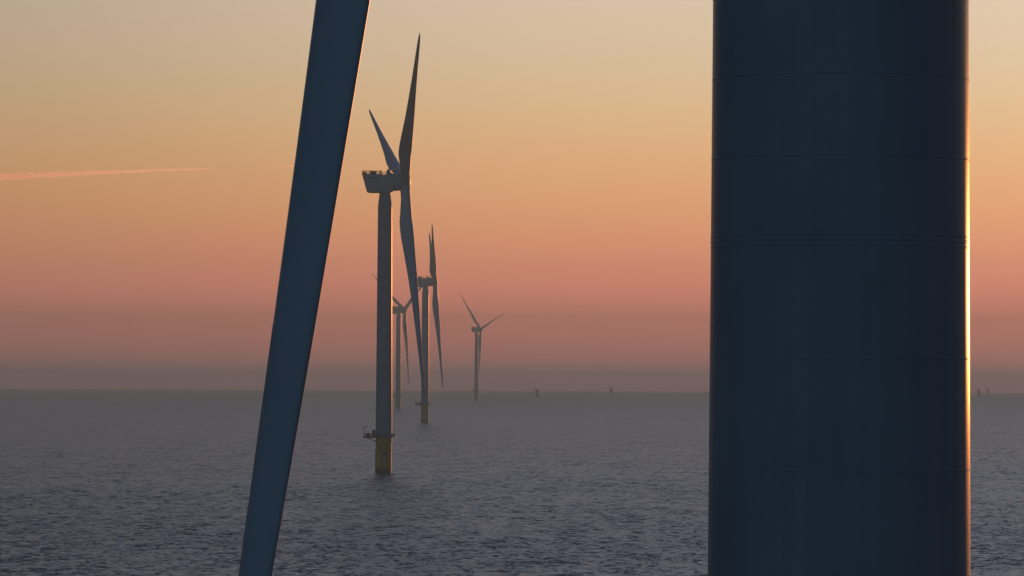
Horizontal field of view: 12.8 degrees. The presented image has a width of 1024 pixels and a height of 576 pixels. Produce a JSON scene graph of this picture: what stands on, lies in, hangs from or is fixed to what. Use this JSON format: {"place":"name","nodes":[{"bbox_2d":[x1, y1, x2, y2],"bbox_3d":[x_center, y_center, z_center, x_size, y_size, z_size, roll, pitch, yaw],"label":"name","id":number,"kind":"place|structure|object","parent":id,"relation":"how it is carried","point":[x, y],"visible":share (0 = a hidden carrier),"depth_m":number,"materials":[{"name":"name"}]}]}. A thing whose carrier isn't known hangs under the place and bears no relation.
{"place":"outdoors","nodes":[
{"label":"outdoors","id":0,"kind":"place"},
{"bbox_2d":[0,389,1023,575],"bbox_3d":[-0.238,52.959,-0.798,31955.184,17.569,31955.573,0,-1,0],"label":"sea","id":1,"kind":"structure","parent":0,"point":[125,482],"depth_m":1818.40,"materials":[{"name":"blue liquid"}]},
{"bbox_2d":[362,33,424,472],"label":"wind turbine","id":2,"kind":"object","parent":1,"relation":"in","point":[383,185],"visible":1,"depth_m":2037.14,"materials":[{"name":"grey metal"}]},
{"bbox_2d":[372,274,430,407],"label":"wind turbine","id":3,"kind":"object","parent":1,"relation":"in","point":[399,310],"visible":0.89,"depth_m":6045.14,"materials":[{"name":"grey metal"}]},
{"bbox_2d":[415,225,442,421],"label":"wind turbine","id":4,"kind":"object","parent":1,"relation":"in","point":[425,283],"visible":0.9,"depth_m":4226.45,"materials":[{"name":"grey metal"}]},
{"bbox_2d":[461,295,502,399],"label":"wind turbine","id":5,"kind":"object","parent":1,"relation":"in","point":[479,329],"visible":1,"depth_m":8446.31,"materials":[{"name":"grey metal"}]},
{"bbox_2d":[533,388,539,396],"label":"turbine foundation","id":6,"kind":"object","parent":1,"relation":"in","point":[536,392],"visible":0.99,"depth_m":9893.70,"materials":[{"name":"yellow paint"}]},
{"bbox_2d":[239,0,969,575],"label":"wind turbine","id":7,"kind":"object","parent":1,"relation":"in","point":[839,412],"visible":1,"depth_m":121.51,"materials":[{"name":"grey metal"}]},
{"bbox_2d":[0,0,1023,392],"label":"sky","id":8,"kind":"structure","parent":0,"point":[561,154],"materials":[{"name":"orange"}]}
]}

